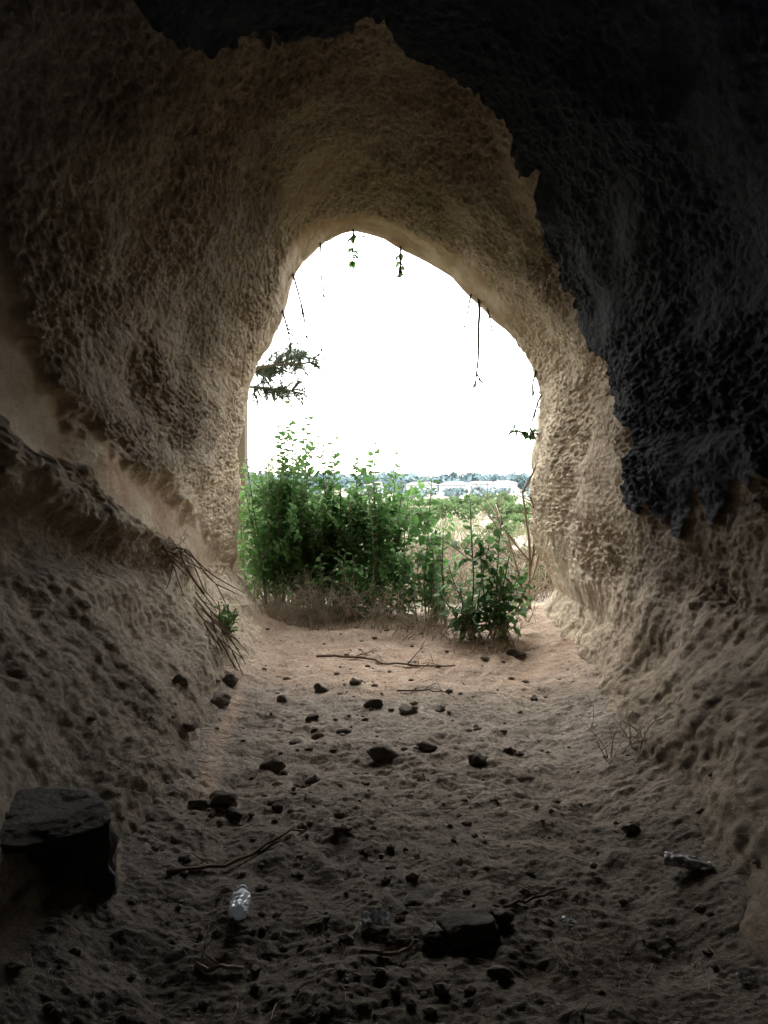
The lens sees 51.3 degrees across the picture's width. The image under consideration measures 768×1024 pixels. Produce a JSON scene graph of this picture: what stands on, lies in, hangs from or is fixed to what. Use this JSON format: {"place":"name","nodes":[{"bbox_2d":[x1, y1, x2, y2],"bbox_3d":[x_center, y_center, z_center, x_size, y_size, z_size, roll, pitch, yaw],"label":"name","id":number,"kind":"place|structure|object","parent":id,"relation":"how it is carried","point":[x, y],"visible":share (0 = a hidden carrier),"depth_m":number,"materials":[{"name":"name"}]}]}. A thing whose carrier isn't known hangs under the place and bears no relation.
{"place":"outdoors","nodes":[
{"label":"outdoors","id":0,"kind":"place"},
{"bbox_2d":[161,462,215,612],"bbox_3d":[-1.848,0.342,6.992,0.770,1.735,0.535,0,2,0],"label":"dry brush","id":1,"kind":"object","parent":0,"point":[182,541],"visible":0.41,"depth_m":6.96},
{"bbox_2d":[0,487,767,1023],"bbox_3d":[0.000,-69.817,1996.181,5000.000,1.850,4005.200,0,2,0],"label":"ground","id":2,"kind":"structure","parent":0,"point":[98,963],"depth_m":3.34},
{"bbox_2d":[0,786,118,897],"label":"boulder","id":3,"kind":"object","parent":2,"relation":"on","point":[62,836],"visible":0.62,"depth_m":2.89,"materials":[{"name":"stone"}]},
{"bbox_2d":[178,854,192,863],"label":"stone","id":4,"kind":"object","parent":2,"relation":"on","point":[185,859],"visible":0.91,"depth_m":3.31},
{"bbox_2d":[188,797,211,807],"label":"stone","id":5,"kind":"object","parent":2,"relation":"on","point":[203,802],"visible":0.97,"depth_m":3.88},
{"bbox_2d":[163,537,248,674],"bbox_3d":[-1.443,0.756,6.370,0.816,1.188,1.235,0,2,0],"label":"dry branch","id":6,"kind":"object","parent":2,"relation":"on","point":[220,625],"visible":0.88,"depth_m":6.44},
{"bbox_2d":[185,917,243,972],"bbox_3d":[-0.571,1.458,2.689,0.160,0.101,0.202,-1,2,-24],"label":"fallen stick","id":7,"kind":"object","parent":2,"relation":"on","point":[202,967],"visible":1,"depth_m":2.63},
{"bbox_2d":[210,691,230,706],"bbox_3d":[-1.131,1.301,5.547,0.127,0.092,0.177,0,2,0],"label":"stone","id":8,"kind":"object","parent":2,"relation":"on","point":[220,698],"visible":0.91,"depth_m":5.51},
{"bbox_2d":[209,790,237,806],"bbox_3d":[-0.798,1.426,3.958,0.155,0.090,0.114,0,2,0],"label":"stone","id":9,"kind":"object","parent":2,"relation":"on","point":[222,798],"visible":0.91,"depth_m":3.93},
{"bbox_2d":[222,674,238,686],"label":"stone","id":10,"kind":"object","parent":2,"relation":"on","point":[230,680],"visible":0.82,"depth_m":6.04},
{"bbox_2d":[225,806,242,819],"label":"stone","id":11,"kind":"object","parent":2,"relation":"on","point":[232,811],"visible":1,"depth_m":3.83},
{"bbox_2d":[166,828,303,874],"bbox_3d":[-0.655,1.452,3.467,0.702,0.085,0.168,-2,3,-43],"label":"fallen stick","id":12,"kind":"object","parent":2,"relation":"on","point":[192,868],"visible":1,"depth_m":3.35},
{"bbox_2d":[228,884,250,919],"bbox_3d":[-0.528,1.435,2.956,0.081,0.059,0.178,0,2,0],"label":"plastic bottle","id":13,"kind":"object","parent":2,"relation":"on","point":[240,899],"visible":1,"depth_m":2.90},
{"bbox_2d":[259,757,285,771],"bbox_3d":[-0.625,1.423,4.513,0.150,0.080,0.117,0,2,0],"label":"stone","id":14,"kind":"object","parent":2,"relation":"on","point":[276,764],"visible":0.96,"depth_m":4.48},
{"bbox_2d":[237,441,322,604],"bbox_3d":[-1.430,0.200,10.176,1.351,2.158,1.923,0,2,0],"label":"leafy shrub","id":15,"kind":"object","parent":2,"relation":"on","point":[254,477],"visible":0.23,"depth_m":9.63,"materials":[{"name":"green plant"}]},
{"bbox_2d":[277,694,286,701],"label":"stone","id":16,"kind":"object","parent":2,"relation":"on","point":[282,697],"visible":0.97,"depth_m":5.81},
{"bbox_2d":[246,550,353,628],"bbox_3d":[-0.918,0.985,8.710,1.305,1.169,1.084,0,2,0],"label":"dry brush","id":17,"kind":"object","parent":2,"relation":"on","point":[268,612],"visible":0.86,"depth_m":8.59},
{"bbox_2d":[233,231,371,583],"bbox_3d":[-2.208,-3.702,11.168,4.017,10.006,3.324,-1,2,-27],"label":"pine tree","id":18,"kind":"object","parent":2,"relation":"on","point":[268,371],"visible":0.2,"depth_m":11.15,"materials":[{"name":"green plant"}]},
{"bbox_2d":[305,714,318,720],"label":"stone","id":19,"kind":"object","parent":2,"relation":"on","point":[310,717],"visible":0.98,"depth_m":5.44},
{"bbox_2d":[305,774,319,783],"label":"stone","id":20,"kind":"object","parent":2,"relation":"on","point":[314,779],"visible":0.74,"depth_m":4.35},
{"bbox_2d":[311,732,323,739],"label":"stone","id":21,"kind":"object","parent":2,"relation":"on","point":[315,736],"visible":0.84,"depth_m":5.03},
{"bbox_2d":[314,683,327,691],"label":"stone","id":22,"kind":"object","parent":2,"relation":"on","point":[318,687],"visible":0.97,"depth_m":6.16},
{"bbox_2d":[236,453,422,614],"bbox_3d":[-0.729,0.281,10.015,2.439,2.002,2.186,0,2,0],"label":"leafy shrub","id":23,"kind":"object","parent":2,"relation":"on","point":[273,575],"visible":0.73,"depth_m":9.42,"materials":[{"name":"green plant"}]},
{"bbox_2d":[336,728,350,733],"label":"stone","id":24,"kind":"object","parent":2,"relation":"on","point":[345,731],"visible":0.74,"depth_m":5.20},
{"bbox_2d":[274,566,416,630],"bbox_3d":[-0.388,0.929,8.515,1.660,0.932,1.355,0,2,0],"label":"dry brush","id":25,"kind":"object","parent":2,"relation":"on","point":[349,613],"visible":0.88,"depth_m":8.49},
{"bbox_2d":[239,401,461,611],"bbox_3d":[-0.447,-0.064,9.742,2.371,2.578,1.931,2,3,38],"label":"leafy shrub","id":26,"kind":"object","parent":2,"relation":"on","point":[289,518],"visible":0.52,"depth_m":9.62,"materials":[{"name":"green plant"}]},
{"bbox_2d":[349,678,361,684],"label":"stone","id":27,"kind":"object","parent":2,"relation":"on","point":[353,681],"visible":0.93,"depth_m":6.33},
{"bbox_2d":[294,549,425,621],"bbox_3d":[-0.227,0.839,9.043,1.485,0.869,0.816,-1,2,-17],"label":"dry brush","id":28,"kind":"object","parent":2,"relation":"on","point":[352,572],"visible":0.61,"depth_m":8.99,"materials":[{"name":"brown plant"}]},
{"bbox_2d":[363,699,382,707],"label":"stone","id":29,"kind":"object","parent":2,"relation":"on","point":[375,703],"visible":0.97,"depth_m":5.70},
{"bbox_2d":[361,909,390,925],"bbox_3d":[-0.029,1.462,2.892,0.109,0.033,0.094,0,2,0],"label":"crumpled plastic bag","id":30,"kind":"object","parent":2,"relation":"on","point":[378,917],"visible":1,"depth_m":2.89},
{"bbox_2d":[366,743,400,762],"bbox_3d":[-0.004,1.400,4.657,0.159,0.107,0.180,-2,3,-44],"label":"stone","id":31,"kind":"object","parent":2,"relation":"on","point":[380,752],"visible":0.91,"depth_m":4.61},
{"bbox_2d":[0,0,767,988],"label":"cave","id":32,"kind":"structure","parent":2,"relation":"on","point":[570,196],"depth_m":5.38,"materials":[{"name":"stone"}]},
{"bbox_2d":[173,674,188,685],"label":"stone","id":33,"kind":"object","parent":32,"relation":"on","point":[181,679],"visible":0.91,"depth_m":5.12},
{"bbox_2d":[182,721,196,731],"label":"stone","id":34,"kind":"object","parent":32,"relation":"on","point":[190,726],"visible":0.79,"depth_m":4.62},
{"bbox_2d":[214,598,240,634],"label":"green weed","id":35,"kind":"object","parent":32,"relation":"attached to","point":[228,619],"visible":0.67,"depth_m":7.09,"materials":[{"name":"green plant"}]},
{"bbox_2d":[282,308,299,361],"bbox_3d":[-1.045,-1.980,8.927,0.199,0.585,0.108,-2,3,-39],"label":"hanging root","id":36,"kind":"object","parent":32,"relation":"hanging from","point":[288,330],"visible":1,"depth_m":8.93,"materials":[{"name":"brown plant"}]},
{"bbox_2d":[292,273,313,344],"bbox_3d":[-0.890,-2.257,8.870,0.288,0.831,0.088,1,2,24],"label":"hanging root","id":37,"kind":"object","parent":32,"relation":"hanging from","point":[302,310],"visible":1,"depth_m":8.86,"materials":[{"name":"brown plant"}]},
{"bbox_2d":[319,242,331,323],"bbox_3d":[-0.650,-2.554,8.869,0.137,0.944,0.079,2,3,39],"label":"hanging root","id":38,"kind":"object","parent":32,"relation":"hanging from","point":[323,289],"visible":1,"depth_m":8.86,"materials":[{"name":"brown plant"}]},
{"bbox_2d":[347,229,359,268],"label":"hanging leafy sprig","id":39,"kind":"object","parent":32,"relation":"hanging from","point":[352,238],"visible":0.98,"depth_m":8.84,"materials":[{"name":"green plant"}]},
{"bbox_2d":[394,246,405,279],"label":"hanging leafy sprig","id":40,"kind":"object","parent":32,"relation":"hanging from","point":[400,256],"visible":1,"depth_m":8.85,"materials":[{"name":"green plant"}]},
{"bbox_2d":[459,293,471,338],"bbox_3d":[0.913,-2.196,8.920,0.150,0.542,0.055,0,2,5],"label":"hanging root","id":41,"kind":"object","parent":32,"relation":"hanging from","point":[466,314],"visible":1,"depth_m":8.91,"materials":[{"name":"brown plant"}]},
{"bbox_2d":[468,298,494,400],"bbox_3d":[1.115,-1.837,8.995,0.315,1.169,0.243,0,2,0],"label":"hanging root","id":42,"kind":"object","parent":32,"relation":"hanging from","point":[478,341],"visible":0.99,"depth_m":8.97,"materials":[{"name":"brown plant"}]},
{"bbox_2d":[486,308,493,337],"bbox_3d":[1.168,-2.135,8.886,0.104,0.381,0.083,0,2,0],"label":"hanging root","id":43,"kind":"object","parent":32,"relation":"hanging from","point":[489,318],"visible":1,"depth_m":8.87,"materials":[{"name":"brown plant"}]},
{"bbox_2d":[508,422,537,441],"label":"leafy sprig","id":44,"kind":"object","parent":32,"relation":"attached to","point":[526,435],"visible":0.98,"depth_m":8.93,"materials":[{"name":"green plant"}]},
{"bbox_2d":[531,368,537,402],"bbox_3d":[1.672,-1.401,8.900,0.085,0.408,0.074,0,2,0],"label":"hanging root","id":45,"kind":"object","parent":32,"relation":"hanging from","point":[533,394],"visible":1,"depth_m":8.90,"materials":[{"name":"brown plant"}]},
{"bbox_2d":[530,395,541,431],"bbox_3d":[1.701,-1.070,8.951,0.140,0.486,0.069,1,2,17],"label":"hanging root","id":46,"kind":"object","parent":32,"relation":"hanging from","point":[535,411],"visible":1,"depth_m":8.94,"materials":[{"name":"brown plant"}]},
{"bbox_2d":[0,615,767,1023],"bbox_3d":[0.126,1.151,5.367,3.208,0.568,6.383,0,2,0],"label":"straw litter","id":47,"kind":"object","parent":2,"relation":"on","point":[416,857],"visible":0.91,"depth_m":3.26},
{"bbox_2d":[316,638,454,670],"bbox_3d":[0.005,1.229,7.160,1.286,0.299,0.299,1,2,29],"label":"fallen stick","id":48,"kind":"object","parent":2,"relation":"on","point":[378,661],"visible":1,"depth_m":7.06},
{"bbox_2d":[5,623,766,1023],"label":"dirt clods","id":49,"kind":"object","parent":2,"relation":"on","point":[55,1015],"visible":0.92,"depth_m":3.14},
{"bbox_2d":[249,469,531,498],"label":"distant trees","id":50,"kind":"object","parent":2,"relation":"on","point":[521,480],"visible":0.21,"depth_m":265.45,"materials":[{"name":"green plant"}]},
{"bbox_2d":[359,924,436,958],"bbox_3d":[0.060,1.452,2.672,0.233,0.136,0.185,-1,2,-28],"label":"fallen stick","id":51,"kind":"object","parent":2,"relation":"on","point":[379,952],"visible":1,"depth_m":2.71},
{"bbox_2d":[248,505,554,605],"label":"dry grass","id":52,"kind":"structure","parent":2,"relation":"on","point":[474,522],"depth_m":20.75,"materials":[{"name":"plant"}]},
{"bbox_2d":[382,497,426,505],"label":"green bush","id":53,"kind":"object","parent":2,"relation":"on","point":[423,503],"visible":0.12,"depth_m":86.86,"materials":[{"name":"green plant"}]},
{"bbox_2d":[398,703,418,713],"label":"stone","id":54,"kind":"object","parent":2,"relation":"on","point":[404,708],"visible":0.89,"depth_m":5.55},
{"bbox_2d":[389,501,441,523],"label":"green bush","id":55,"kind":"object","parent":2,"relation":"on","point":[435,515],"visible":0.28,"depth_m":29.87,"materials":[{"name":"green plant"}]},
{"bbox_2d":[406,485,425,493],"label":"walls","id":56,"kind":"structure","parent":2,"relation":"on","point":[408,487],"depth_m":209.91,"materials":[{"name":"white paint"}]},
{"bbox_2d":[357,582,477,640],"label":"dry brush","id":57,"kind":"object","parent":2,"relation":"on","point":[428,616],"visible":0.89,"depth_m":8.14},
{"bbox_2d":[382,536,459,588],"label":"dry brush","id":58,"kind":"object","parent":2,"relation":"on","point":[422,570],"visible":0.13,"depth_m":12.06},
{"bbox_2d":[380,883,463,914],"bbox_3d":[0.128,1.526,3.115,0.433,0.093,0.280,0,2,0],"label":"earth mound","id":59,"kind":"object","parent":2,"relation":"on","point":[421,893],"visible":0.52,"depth_m":3.08,"materials":[{"name":"soil"}]},
{"bbox_2d":[397,682,449,694],"bbox_3d":[0.324,1.346,6.118,0.372,0.129,0.275,-1,2,-26],"label":"fallen stick","id":60,"kind":"object","parent":2,"relation":"on","point":[425,689],"visible":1,"depth_m":6.17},
{"bbox_2d":[416,740,437,750],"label":"stone","id":61,"kind":"object","parent":2,"relation":"on","point":[424,745],"visible":0.98,"depth_m":4.74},
{"bbox_2d":[393,526,464,625],"bbox_3d":[0.446,0.709,8.832,0.684,1.147,0.921,-1,2,-14],"label":"leafy shrub","id":62,"kind":"object","parent":2,"relation":"on","point":[435,566],"visible":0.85,"depth_m":8.71,"materials":[{"name":"green plant"}]},
{"bbox_2d":[420,924,447,942],"bbox_3d":[0.178,1.498,2.831,0.103,0.050,0.101,0,2,0],"label":"charred stone","id":63,"kind":"object","parent":2,"relation":"on","point":[440,937],"visible":0.92,"depth_m":2.81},
{"bbox_2d":[399,538,469,561],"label":"dry brush","id":64,"kind":"object","parent":2,"relation":"on","point":[428,548],"visible":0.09,"depth_m":15.15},
{"bbox_2d":[436,707,444,711],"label":"stone","id":65,"kind":"object","parent":2,"relation":"on","point":[442,709],"visible":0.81,"depth_m":5.64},
{"bbox_2d":[385,525,502,592],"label":"dry brush","id":66,"kind":"object","parent":2,"relation":"on","point":[469,572],"visible":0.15,"depth_m":11.52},
{"bbox_2d":[431,495,459,518],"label":"green bush","id":67,"kind":"object","parent":2,"relation":"on","point":[441,513],"visible":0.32,"depth_m":36.70,"materials":[{"name":"green plant"}]},
{"bbox_2d":[439,485,465,494],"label":"walls","id":68,"kind":"structure","parent":2,"relation":"on","point":[442,488],"depth_m":194.91,"materials":[{"name":"white paint"}]},
{"bbox_2d":[438,482,466,484],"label":"roof","id":69,"kind":"structure","parent":68,"relation":"on","point":[452,483],"depth_m":196.34,"materials":[{"name":"ceramic"}]},
{"bbox_2d":[434,498,479,520],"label":"green bush","id":70,"kind":"object","parent":2,"relation":"on","point":[457,506],"visible":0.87,"depth_m":35.95,"materials":[{"name":"green plant"}]},
{"bbox_2d":[440,540,475,554],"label":"green bush","id":71,"kind":"object","parent":2,"relation":"on","point":[464,544],"visible":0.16,"depth_m":16.83,"materials":[{"name":"green plant"}]},
{"bbox_2d":[411,543,505,572],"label":"dry brush","id":72,"kind":"object","parent":2,"relation":"on","point":[449,553],"visible":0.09,"depth_m":13.72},
{"bbox_2d":[449,496,483,508],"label":"green bush","id":73,"kind":"object","parent":2,"relation":"on","point":[465,500],"visible":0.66,"depth_m":67.31,"materials":[{"name":"green plant"}]},
{"bbox_2d":[436,905,498,947],"bbox_3d":[0.298,1.488,2.855,0.223,0.092,0.185,0,2,0],"label":"charred stone","id":74,"kind":"object","parent":2,"relation":"on","point":[476,926],"visible":1,"depth_m":2.81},
{"bbox_2d":[424,537,512,584],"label":"dry brush","id":75,"kind":"object","parent":2,"relation":"on","point":[461,559],"visible":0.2,"depth_m":12.81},
{"bbox_2d":[412,532,533,602],"bbox_3d":[1.170,0.730,10.705,1.673,1.060,1.356,0,2,0],"label":"dry brush","id":76,"kind":"object","parent":2,"relation":"on","point":[460,573],"visible":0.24,"depth_m":10.58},
{"bbox_2d":[468,751,487,765],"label":"stone","id":77,"kind":"object","parent":2,"relation":"on","point":[476,758],"visible":0.99,"depth_m":4.51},
{"bbox_2d":[466,484,493,492],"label":"walls","id":78,"kind":"structure","parent":2,"relation":"on","point":[468,486],"depth_m":224.89,"materials":[{"name":"white paint"}]},
{"bbox_2d":[466,481,496,483],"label":"roof","id":79,"kind":"structure","parent":78,"relation":"on","point":[481,482],"depth_m":226.57,"materials":[{"name":"ceramic"}]},
{"bbox_2d":[441,520,525,565],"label":"dry brush","id":80,"kind":"object","parent":2,"relation":"on","point":[481,539],"visible":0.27,"depth_m":14.48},
{"bbox_2d":[432,495,535,640],"bbox_3d":[0.998,0.574,8.005,1.022,1.494,0.738,0,2,0],"label":"leafy shrub","id":81,"kind":"object","parent":2,"relation":"on","point":[501,605],"visible":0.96,"depth_m":7.97,"materials":[{"name":"green plant"}]},
{"bbox_2d":[480,655,489,660],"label":"stone","id":82,"kind":"object","parent":2,"relation":"on","point":[484,657],"visible":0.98,"depth_m":7.14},
{"bbox_2d":[445,533,531,588],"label":"dry brush","id":83,"kind":"object","parent":2,"relation":"on","point":[491,564],"visible":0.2,"depth_m":11.95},
{"bbox_2d":[445,614,532,653],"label":"dry brush","id":84,"kind":"object","parent":2,"relation":"on","point":[491,640],"visible":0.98,"depth_m":7.61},
{"bbox_2d":[465,531,516,545],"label":"green bush","id":85,"kind":"object","parent":2,"relation":"on","point":[495,537],"visible":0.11,"depth_m":18.87,"materials":[{"name":"green plant"}]},
{"bbox_2d":[464,559,527,608],"bbox_3d":[1.372,0.904,9.925,0.795,0.684,1.037,0,2,0],"label":"shrub","id":86,"kind":"object","parent":2,"relation":"on","point":[488,576],"visible":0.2,"depth_m":9.94,"materials":[{"name":"green plant"}]},
{"bbox_2d":[486,964,514,980],"bbox_3d":[0.379,1.503,2.600,0.092,0.058,0.064,0,2,0],"label":"stone","id":87,"kind":"object","parent":2,"relation":"on","point":[499,972],"visible":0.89,"depth_m":2.58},
{"bbox_2d":[483,491,518,502],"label":"green bush","id":88,"kind":"object","parent":2,"relation":"on","point":[501,494],"visible":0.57,"depth_m":107.55,"materials":[{"name":"green plant"}]},
{"bbox_2d":[482,520,522,536],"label":"green bush","id":89,"kind":"object","parent":2,"relation":"on","point":[489,527],"visible":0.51,"depth_m":21.86,"materials":[{"name":"green plant"}]},
{"bbox_2d":[493,485,512,493],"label":"walls","id":90,"kind":"structure","parent":2,"relation":"on","point":[504,486],"depth_m":204.94,"materials":[{"name":"white paint"}]},
{"bbox_2d":[495,481,515,482],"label":"roof","id":91,"kind":"structure","parent":90,"relation":"on","point":[505,481],"depth_m":242.39,"materials":[{"name":"ceramic"}]},
{"bbox_2d":[496,494,510,501],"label":"green bush","id":92,"kind":"object","parent":2,"relation":"on","point":[506,497],"visible":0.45,"depth_m":102.89,"materials":[{"name":"green plant"}]},
{"bbox_2d":[493,909,514,926],"bbox_3d":[0.426,1.475,2.915,0.108,0.058,0.078,-1,2,-16],"label":"charred stone","id":93,"kind":"object","parent":2,"relation":"on","point":[503,917],"visible":0.78,"depth_m":2.89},
{"bbox_2d":[479,497,530,519],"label":"green bush","id":94,"kind":"object","parent":2,"relation":"on","point":[508,507],"visible":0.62,"depth_m":37.91,"materials":[{"name":"green plant"}]},
{"bbox_2d":[474,459,539,608],"bbox_3d":[1.623,0.045,9.246,0.929,2.221,1.946,-1,2,-19],"label":"dead bush","id":95,"kind":"object","parent":2,"relation":"on","point":[529,558],"visible":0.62,"depth_m":9.31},
{"bbox_2d":[502,747,515,753],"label":"stone","id":96,"kind":"object","parent":2,"relation":"on","point":[508,750],"visible":0.99,"depth_m":4.74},
{"bbox_2d":[489,512,530,528],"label":"green bush","id":97,"kind":"object","parent":2,"relation":"on","point":[515,517],"visible":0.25,"depth_m":24.99,"materials":[{"name":"green plant"}]},
{"bbox_2d":[475,440,548,623],"bbox_3d":[1.329,0.211,8.615,0.866,2.093,0.779,0,2,0],"label":"dry brush","id":98,"kind":"object","parent":2,"relation":"on","point":[531,616],"visible":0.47,"depth_m":8.59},
{"bbox_2d":[508,483,516,492],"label":"walls","id":99,"kind":"structure","parent":2,"relation":"on","point":[514,485],"depth_m":239.88,"materials":[{"name":"white paint"}]},
{"bbox_2d":[472,542,554,600],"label":"dry brush","id":100,"kind":"object","parent":2,"relation":"on","point":[542,582],"visible":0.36,"depth_m":10.48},
{"bbox_2d":[506,649,525,657],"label":"stone","id":101,"kind":"object","parent":2,"relation":"on","point":[516,653],"visible":0.88,"depth_m":7.29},
{"bbox_2d":[490,560,543,580],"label":"green bush","id":102,"kind":"object","parent":2,"relation":"on","point":[526,566],"visible":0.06,"depth_m":12.70,"materials":[{"name":"green plant"}]},
{"bbox_2d":[485,544,551,598],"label":"dry brush","id":103,"kind":"object","parent":2,"relation":"on","point":[531,574],"visible":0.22,"depth_m":11.06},
{"bbox_2d":[504,516,532,548],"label":"dry brush","id":104,"kind":"object","parent":2,"relation":"on","point":[522,539],"visible":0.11,"depth_m":15.01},
{"bbox_2d":[499,544,541,565],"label":"green bush","id":105,"kind":"object","parent":2,"relation":"on","point":[518,554],"visible":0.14,"depth_m":14.01,"materials":[{"name":"green plant"}]},
{"bbox_2d":[482,869,566,908],"bbox_3d":[0.514,1.448,3.113,0.342,0.152,0.258,1,2,26],"label":"fallen stick","id":106,"kind":"object","parent":2,"relation":"on","point":[513,903],"visible":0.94,"depth_m":3.09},
{"bbox_2d":[507,532,542,575],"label":"dry brush","id":107,"kind":"object","parent":2,"relation":"on","point":[523,552],"visible":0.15,"depth_m":13.13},
{"bbox_2d":[522,566,552,591],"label":"green bush","id":108,"kind":"object","parent":2,"relation":"on","point":[525,570],"visible":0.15,"depth_m":11.55,"materials":[{"name":"green plant"}]},
{"bbox_2d":[559,915,578,924],"bbox_3d":[0.680,1.495,2.934,0.065,0.014,0.053,0,2,0],"label":"plastic wrapper","id":109,"kind":"object","parent":2,"relation":"on","point":[568,919],"visible":1,"depth_m":2.94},
{"bbox_2d":[516,879,672,1007],"bbox_3d":[0.693,1.447,2.706,0.486,0.314,0.489,0,2,11],"label":"dry brush","id":110,"kind":"object","parent":2,"relation":"on","point":[621,960],"visible":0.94,"depth_m":2.65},
{"bbox_2d":[556,695,673,764],"bbox_3d":[1.302,1.183,4.474,0.546,0.417,0.429,-1,2,-16],"label":"dry brush","id":111,"kind":"object","parent":2,"relation":"on","point":[631,734],"visible":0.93,"depth_m":4.44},
{"bbox_2d":[620,823,639,833],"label":"stone","id":112,"kind":"object","parent":2,"relation":"on","point":[628,828],"visible":0.99,"depth_m":3.56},
{"bbox_2d":[664,851,710,869],"bbox_3d":[1.202,1.387,3.171,0.175,0.051,0.070,1,2,20],"label":"plastic bottle","id":113,"kind":"object","parent":2,"relation":"on","point":[688,862],"visible":1,"depth_m":3.16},
{"bbox_2d":[735,969,756,979],"bbox_3d":[1.141,1.460,2.525,0.057,0.015,0.046,0,2,0],"label":"plastic wrapper","id":114,"kind":"object","parent":2,"relation":"on","point":[743,975],"visible":1,"depth_m":2.52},
{"bbox_2d":[248,231,539,476],"label":"sky","id":115,"kind":"structure","parent":0,"point":[402,370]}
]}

